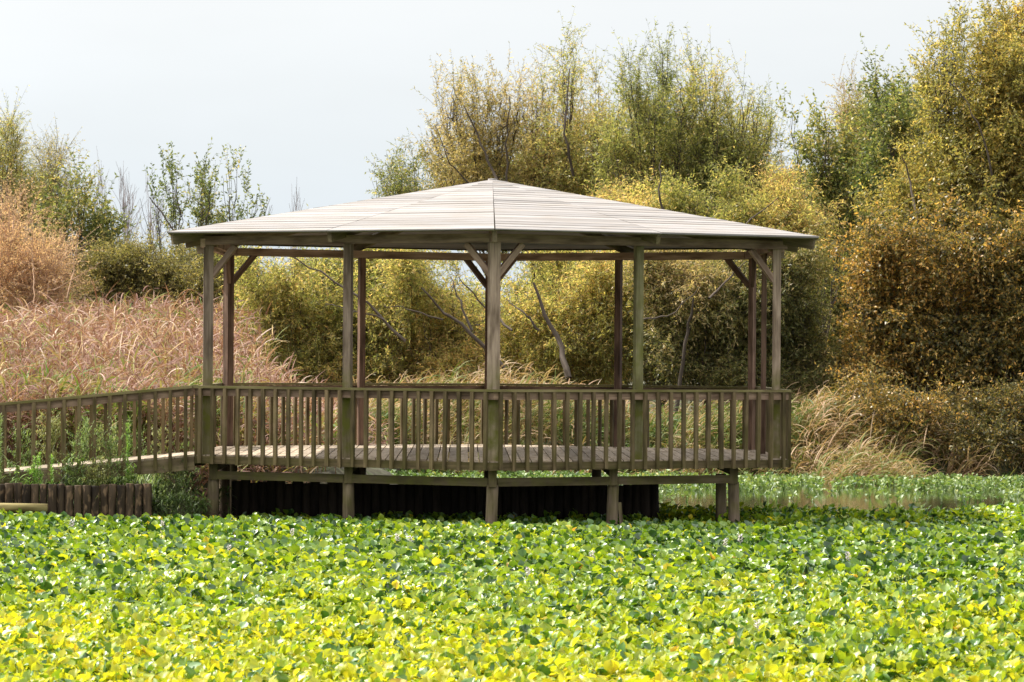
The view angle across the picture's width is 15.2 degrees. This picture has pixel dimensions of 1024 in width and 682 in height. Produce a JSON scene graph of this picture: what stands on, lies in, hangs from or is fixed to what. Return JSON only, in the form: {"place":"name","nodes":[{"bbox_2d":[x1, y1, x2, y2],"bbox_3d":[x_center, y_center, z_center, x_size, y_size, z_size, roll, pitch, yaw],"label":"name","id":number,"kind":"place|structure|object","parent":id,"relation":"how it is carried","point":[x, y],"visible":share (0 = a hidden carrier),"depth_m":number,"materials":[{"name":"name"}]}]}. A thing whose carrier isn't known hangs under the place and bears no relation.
{"place":"outdoors","nodes":[
{"label":"outdoors","id":0,"kind":"place"},
{"bbox_2d":[0,376,1023,516],"bbox_3d":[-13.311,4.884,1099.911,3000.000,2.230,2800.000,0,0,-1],"label":"ground","id":1,"kind":"structure","parent":0,"point":[369,471],"depth_m":77.91,"materials":[{"name":"green plant"}]},
{"bbox_2d":[7,420,39,465],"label":"weed","id":2,"kind":"object","parent":1,"relation":"on","point":[27,451],"visible":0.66,"depth_m":58.60,"materials":[{"name":"green plant"}]},
{"bbox_2d":[0,85,54,309],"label":"willow tree","id":3,"kind":"object","parent":1,"relation":"on","point":[7,157],"visible":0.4,"depth_m":91.12,"materials":[{"name":"green plant"}]},
{"bbox_2d":[1,267,77,314],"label":"thicket","id":4,"kind":"object","parent":1,"relation":"on","point":[30,302],"depth_m":100.80,"materials":[{"name":"brown plant"}]},
{"bbox_2d":[28,396,68,462],"bbox_3d":[-7.056,1.499,58.520,0.682,1.308,0.704,0,0,-1],"label":"weed","id":5,"kind":"object","parent":1,"relation":"on","point":[54,436],"visible":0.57,"depth_m":58.48,"materials":[{"name":"green plant"}]},
{"bbox_2d":[30,413,69,463],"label":"weed","id":6,"kind":"object","parent":1,"relation":"on","point":[52,435],"visible":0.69,"depth_m":58.59,"materials":[{"name":"green plant"}]},
{"bbox_2d":[12,112,88,238],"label":"willow tree","id":7,"kind":"object","parent":1,"relation":"on","point":[50,162],"visible":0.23,"depth_m":93.02,"materials":[{"name":"green plant"}]},
{"bbox_2d":[0,163,105,320],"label":"osier bush","id":8,"kind":"object","parent":1,"relation":"on","point":[19,274],"visible":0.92,"depth_m":86.02,"materials":[{"name":"orange plant"}]},
{"bbox_2d":[55,459,78,506],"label":"weed","id":9,"kind":"object","parent":1,"relation":"on","point":[66,481],"visible":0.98,"depth_m":55.27,"materials":[{"name":"green plant"}]},
{"bbox_2d":[7,142,143,305],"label":"alder tree","id":10,"kind":"object","parent":1,"relation":"on","point":[84,215],"visible":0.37,"depth_m":89.58,"materials":[{"name":"green plant"}]},
{"bbox_2d":[0,483,151,519],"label":"log palisade","id":11,"kind":"object","parent":1,"relation":"on","point":[134,499],"visible":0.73,"depth_m":54.87,"materials":[{"name":"brown wood"}]},
{"bbox_2d":[60,412,103,481],"bbox_3d":[-6.512,1.612,58.603,0.735,1.096,0.805,0,0,-1],"label":"weed","id":12,"kind":"object","parent":1,"relation":"on","point":[83,425],"visible":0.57,"depth_m":58.56,"materials":[{"name":"green plant"}]},
{"bbox_2d":[0,458,184,514],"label":"grass","id":13,"kind":"structure","parent":1,"relation":"on","point":[141,479],"depth_m":58.11,"materials":[{"name":"green plant"}]},
{"bbox_2d":[71,421,116,458],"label":"weed","id":14,"kind":"object","parent":1,"relation":"on","point":[97,442],"visible":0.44,"depth_m":58.58,"materials":[{"name":"green plant"}]},
{"bbox_2d":[87,146,108,223],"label":"bare poplar","id":15,"kind":"object","parent":1,"relation":"on","point":[101,187],"visible":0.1,"depth_m":170.12,"materials":[{"name":"grey plant"}]},
{"bbox_2d":[0,385,205,484],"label":"boardwalk ramp","id":16,"kind":"structure","parent":1,"relation":"on","point":[155,462],"depth_m":55.57,"materials":[{"name":"brown wood"}]},
{"bbox_2d":[86,416,132,483],"bbox_3d":[-6.059,1.681,58.673,0.955,1.081,0.599,0,0,33],"label":"weed","id":17,"kind":"object","parent":1,"relation":"on","point":[115,444],"visible":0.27,"depth_m":58.69,"materials":[{"name":"green plant"}]},
{"bbox_2d":[59,219,167,313],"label":"willow bush","id":18,"kind":"object","parent":1,"relation":"on","point":[113,267],"visible":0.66,"depth_m":87.83,"materials":[{"name":"green plant"}]},
{"bbox_2d":[111,426,152,482],"bbox_3d":[-5.766,1.775,58.639,0.865,0.951,0.594,0,0,-1],"label":"weed","id":19,"kind":"object","parent":1,"relation":"on","point":[144,451],"visible":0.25,"depth_m":58.62,"materials":[{"name":"green plant"}]},
{"bbox_2d":[113,161,150,246],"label":"bare poplar","id":20,"kind":"object","parent":1,"relation":"on","point":[123,205],"visible":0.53,"depth_m":169.33,"materials":[{"name":"grey plant"}]},
{"bbox_2d":[136,172,181,254],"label":"bare poplar","id":21,"kind":"object","parent":1,"relation":"on","point":[148,214],"visible":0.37,"depth_m":169.91,"materials":[{"name":"grey plant"}]},
{"bbox_2d":[142,421,182,500],"bbox_3d":[-5.332,1.869,58.658,0.661,1.335,0.736,0,0,-1],"label":"weed","id":22,"kind":"object","parent":1,"relation":"on","point":[159,433],"visible":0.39,"depth_m":58.66,"materials":[{"name":"green plant"}]},
{"bbox_2d":[123,220,276,330],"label":"willow bush","id":23,"kind":"object","parent":1,"relation":"on","point":[179,272],"visible":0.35,"depth_m":87.33,"materials":[{"name":"green plant"}]},
{"bbox_2d":[0,280,410,507],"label":"reed bed","id":24,"kind":"object","parent":1,"relation":"on","point":[84,350],"visible":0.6,"depth_m":69.67,"materials":[{"name":"brown plant"}]},
{"bbox_2d":[140,137,272,262],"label":"sparse tree","id":25,"kind":"object","parent":1,"relation":"on","point":[202,215],"visible":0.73,"depth_m":94.49,"materials":[{"name":"green plant"}]},
{"bbox_2d":[284,187,306,276],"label":"bare poplar","id":26,"kind":"object","parent":1,"relation":"on","point":[293,210],"visible":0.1,"depth_m":170.36,"materials":[{"name":"grey plant"}]},
{"bbox_2d":[214,192,420,398],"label":"bush","id":27,"kind":"object","parent":1,"relation":"on","point":[312,334],"visible":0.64,"depth_m":83.13,"materials":[{"name":"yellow plant"}]},
{"bbox_2d":[301,260,438,385],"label":"thicket","id":28,"kind":"object","parent":1,"relation":"on","point":[433,290],"depth_m":98.23,"materials":[{"name":"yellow plant"}]},
{"bbox_2d":[365,128,433,373],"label":"willow bush","id":29,"kind":"object","parent":1,"relation":"on","point":[397,187],"visible":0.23,"depth_m":90.27,"materials":[{"name":"green plant"}]},
{"bbox_2d":[310,184,518,439],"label":"willow tree","id":30,"kind":"object","parent":1,"relation":"on","point":[443,329],"visible":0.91,"depth_m":82.45,"materials":[{"name":"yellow plant"}]},
{"bbox_2d":[398,43,582,347],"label":"willow tree","id":31,"kind":"object","parent":1,"relation":"on","point":[480,142],"visible":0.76,"depth_m":91.37,"materials":[{"name":"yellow plant"}]},
{"bbox_2d":[167,178,818,523],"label":"pavilion","id":32,"kind":"structure","parent":1,"relation":"on","point":[494,217],"depth_m":55.26,"materials":[{"name":"brown wood"}]},
{"bbox_2d":[456,277,541,381],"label":"thicket","id":33,"kind":"object","parent":1,"relation":"on","point":[484,319],"depth_m":99.26,"materials":[{"name":"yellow plant"}]},
{"bbox_2d":[420,118,589,284],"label":"thicket","id":34,"kind":"object","parent":1,"relation":"on","point":[499,179],"visible":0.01,"depth_m":103.25,"materials":[{"name":"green plant"}]},
{"bbox_2d":[465,250,648,405],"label":"willow tree","id":35,"kind":"object","parent":1,"relation":"on","point":[576,344],"visible":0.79,"depth_m":83.04,"materials":[{"name":"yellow plant"}]},
{"bbox_2d":[491,6,658,281],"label":"willow tree","id":36,"kind":"object","parent":1,"relation":"on","point":[568,145],"visible":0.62,"depth_m":90.51,"materials":[{"name":"green plant"}]},
{"bbox_2d":[501,250,655,384],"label":"thicket","id":37,"kind":"object","parent":1,"relation":"on","point":[549,281],"depth_m":99.38,"materials":[{"name":"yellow plant"}]},
{"bbox_2d":[353,355,875,479],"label":"reed fringe","id":38,"kind":"object","parent":1,"relation":"on","point":[652,423],"visible":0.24,"depth_m":78.67,"materials":[{"name":"beige plant"}]},
{"bbox_2d":[589,88,774,252],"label":"thicket","id":39,"kind":"object","parent":1,"relation":"on","point":[753,194],"visible":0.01,"depth_m":103.71,"materials":[{"name":"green plant"}]},
{"bbox_2d":[577,16,794,414],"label":"willow tree","id":40,"kind":"object","parent":1,"relation":"on","point":[654,136],"visible":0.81,"depth_m":88.46,"materials":[{"name":"green plant"}]},
{"bbox_2d":[580,140,859,425],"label":"willow tree","id":41,"kind":"object","parent":1,"relation":"on","point":[780,189],"visible":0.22,"depth_m":85.54,"materials":[{"name":"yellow plant"}]},
{"bbox_2d":[602,203,849,413],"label":"dark bush","id":42,"kind":"object","parent":1,"relation":"on","point":[696,318],"visible":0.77,"depth_m":81.78,"materials":[{"name":"green plant"}]},
{"bbox_2d":[743,134,831,210],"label":"thicket","id":43,"kind":"object","parent":1,"relation":"on","point":[783,169],"visible":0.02,"depth_m":104.07,"materials":[{"name":"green plant"}]},
{"bbox_2d":[775,83,874,381],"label":"alder tree","id":44,"kind":"object","parent":1,"relation":"on","point":[839,181],"visible":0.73,"depth_m":90.06,"materials":[{"name":"green plant"}]},
{"bbox_2d":[794,229,865,394],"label":"thicket","id":45,"kind":"object","parent":1,"relation":"on","point":[837,310],"visible":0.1,"depth_m":100.21,"materials":[{"name":"green plant"}]},
{"bbox_2d":[800,51,870,165],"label":"bare birch","id":46,"kind":"object","parent":1,"relation":"on","point":[846,100],"visible":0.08,"depth_m":107.60,"materials":[{"name":"green plant"}]},
{"bbox_2d":[806,195,884,262],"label":"thicket","id":47,"kind":"object","parent":1,"relation":"on","point":[854,220],"visible":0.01,"depth_m":102.20,"materials":[{"name":"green plant"}]},
{"bbox_2d":[836,32,940,288],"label":"alder tree","id":48,"kind":"object","parent":1,"relation":"on","point":[885,115],"visible":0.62,"depth_m":88.44,"materials":[{"name":"green plant"}]},
{"bbox_2d":[779,381,1023,484],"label":"reed fringe","id":49,"kind":"object","parent":1,"relation":"on","point":[851,460],"visible":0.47,"depth_m":77.99,"materials":[{"name":"beige plant"}]},
{"bbox_2d":[800,345,1023,475],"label":"dark bush","id":50,"kind":"object","parent":1,"relation":"on","point":[1008,410],"visible":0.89,"depth_m":78.33,"materials":[{"name":"green plant"}]},
{"bbox_2d":[829,53,1011,233],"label":"thicket","id":51,"kind":"object","parent":1,"relation":"on","point":[861,107],"depth_m":105.72,"materials":[{"name":"green plant"}]},
{"bbox_2d":[818,170,1023,444],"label":"orange bush","id":52,"kind":"object","parent":1,"relation":"on","point":[970,327],"visible":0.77,"depth_m":81.02,"materials":[{"name":"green plant"}]},
{"bbox_2d":[842,0,1023,286],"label":"golden tree","id":53,"kind":"object","parent":1,"relation":"on","point":[990,142],"visible":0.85,"depth_m":85.59,"materials":[{"name":"yellow plant"}]},
{"bbox_2d":[953,82,1023,244],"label":"thicket","id":54,"kind":"object","parent":1,"relation":"on","point":[1012,204],"depth_m":105.42,"materials":[{"name":"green plant"}]},
{"bbox_2d":[0,0,1023,300],"label":"sky","id":55,"kind":"structure","parent":0,"point":[310,89],"materials":[{"name":"white"}]},
{"bbox_2d":[170,480,1023,672],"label":"water","id":56,"kind":"structure","parent":0,"point":[846,497],"depth_m":67.99,"materials":[{"name":"green liquid"}]},
{"bbox_2d":[0,414,6,482],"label":"weed","id":57,"kind":"object","parent":56,"relation":"on","point":[1,420],"visible":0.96,"depth_m":55.07,"materials":[{"name":"green plant"}]},
{"bbox_2d":[2,457,26,482],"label":"weed","id":58,"kind":"object","parent":56,"relation":"on","point":[16,473],"visible":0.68,"depth_m":55.27,"materials":[{"name":"green plant"}]},
{"bbox_2d":[14,465,36,483],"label":"weed","id":59,"kind":"object","parent":56,"relation":"on","point":[29,472],"visible":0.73,"depth_m":55.10,"materials":[{"name":"green plant"}]},
{"bbox_2d":[31,455,40,499],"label":"weed","id":60,"kind":"object","parent":56,"relation":"on","point":[35,475],"visible":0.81,"depth_m":55.07,"materials":[{"name":"green plant"}]},
{"bbox_2d":[36,452,54,501],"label":"weed","id":61,"kind":"object","parent":56,"relation":"on","point":[41,475],"visible":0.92,"depth_m":55.04,"materials":[{"name":"green plant"}]},
{"bbox_2d":[63,452,88,508],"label":"weed","id":62,"kind":"object","parent":56,"relation":"on","point":[82,466],"visible":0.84,"depth_m":55.10,"materials":[{"name":"green plant"}]},
{"bbox_2d":[55,420,101,485],"bbox_3d":[-6.233,1.913,55.179,0.788,1.559,0.794,0,0,-1],"label":"weed","id":63,"kind":"object","parent":56,"relation":"on","point":[73,444],"visible":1,"depth_m":55.14,"materials":[{"name":"green plant"}]},
{"bbox_2d":[74,448,114,497],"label":"weed","id":64,"kind":"object","parent":56,"relation":"on","point":[95,471],"visible":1,"depth_m":55.07,"materials":[{"name":"green plant"}]},
{"bbox_2d":[87,461,108,493],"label":"weed","id":65,"kind":"object","parent":56,"relation":"on","point":[101,476],"visible":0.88,"depth_m":55.23,"materials":[{"name":"green plant"}]},
{"bbox_2d":[91,415,141,490],"bbox_3d":[-5.703,1.872,55.241,0.663,1.649,0.706,1,0,-42],"label":"weed","id":66,"kind":"object","parent":56,"relation":"on","point":[109,448],"visible":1,"depth_m":55.27,"materials":[{"name":"green plant"}]},
{"bbox_2d":[122,416,132,483],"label":"weed","id":67,"kind":"object","parent":56,"relation":"on","point":[128,441],"visible":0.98,"depth_m":55.22,"materials":[{"name":"green plant"}]},
{"bbox_2d":[121,462,140,484],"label":"weed","id":68,"kind":"object","parent":56,"relation":"on","point":[133,477],"visible":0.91,"depth_m":55.08,"materials":[{"name":"green plant"}]},
{"bbox_2d":[149,473,170,516],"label":"weed","id":69,"kind":"object","parent":56,"relation":"on","point":[156,489],"visible":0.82,"depth_m":55.41,"materials":[{"name":"green plant"}]},
{"bbox_2d":[153,493,176,515],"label":"weed","id":70,"kind":"object","parent":56,"relation":"on","point":[166,510],"visible":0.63,"depth_m":55.04,"materials":[{"name":"green plant"}]},
{"bbox_2d":[160,455,194,513],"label":"weed","id":71,"kind":"object","parent":56,"relation":"on","point":[173,487],"visible":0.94,"depth_m":55.56,"materials":[{"name":"green plant"}]},
{"bbox_2d":[160,484,207,519],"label":"weed","id":72,"kind":"object","parent":56,"relation":"on","point":[188,502],"visible":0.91,"depth_m":55.08,"materials":[{"name":"green plant"}]},
{"bbox_2d":[165,426,203,515],"bbox_3d":[-4.979,2.001,58.748,0.661,1.420,0.767,1,0,-40],"label":"weed","id":73,"kind":"object","parent":56,"relation":"on","point":[184,475],"visible":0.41,"depth_m":58.74,"materials":[{"name":"green plant"}]},
{"bbox_2d":[177,470,208,516],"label":"weed","id":74,"kind":"object","parent":56,"relation":"on","point":[192,478],"visible":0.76,"depth_m":55.76,"materials":[{"name":"green plant"}]},
{"bbox_2d":[189,492,211,516],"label":"weed","id":75,"kind":"object","parent":56,"relation":"on","point":[204,511],"visible":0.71,"depth_m":55.23,"materials":[{"name":"green plant"}]},
{"bbox_2d":[204,479,236,517],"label":"weed","id":76,"kind":"object","parent":56,"relation":"on","point":[227,490],"visible":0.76,"depth_m":56.16,"materials":[{"name":"green plant"}]},
{"bbox_2d":[231,480,658,519],"bbox_3d":[-0.989,2.620,56.986,6.369,1.133,0.204,0,0,-1],"label":"log palisade","id":77,"kind":"object","parent":56,"relation":"in","point":[311,499],"visible":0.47,"depth_m":56.92,"materials":[{"name":"brown wood"}]},
{"bbox_2d":[0,500,1023,681],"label":"water hyacinth","id":78,"kind":"object","parent":56,"relation":"on","point":[673,593],"visible":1,"depth_m":37.06,"materials":[{"name":"green plant"}]},
{"bbox_2d":[0,503,47,511],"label":"lying log","id":79,"kind":"object","parent":78,"relation":"on","point":[23,507],"visible":1,"depth_m":54.58,"materials":[{"name":"brown wood"}]},
{"bbox_2d":[618,502,622,523],"bbox_3d":[1.540,2.537,54.217,0.100,0.525,0.040,0,0,-1],"label":"stake","id":80,"kind":"object","parent":56,"relation":"in","point":[620,512],"visible":0.57,"depth_m":54.20,"materials":[{"name":"brown wood"}]},
{"bbox_2d":[384,468,1023,502],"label":"water hyacinth","id":81,"kind":"object","parent":56,"relation":"on","point":[788,480],"visible":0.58,"depth_m":73.64,"materials":[{"name":"green plant"}]},
{"bbox_2d":[754,619,760,630],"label":"hyacinth flower","id":82,"kind":"object","parent":56,"relation":"on","point":[757,625],"visible":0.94,"depth_m":33.14,"materials":[{"name":"white plant"}]}
]}

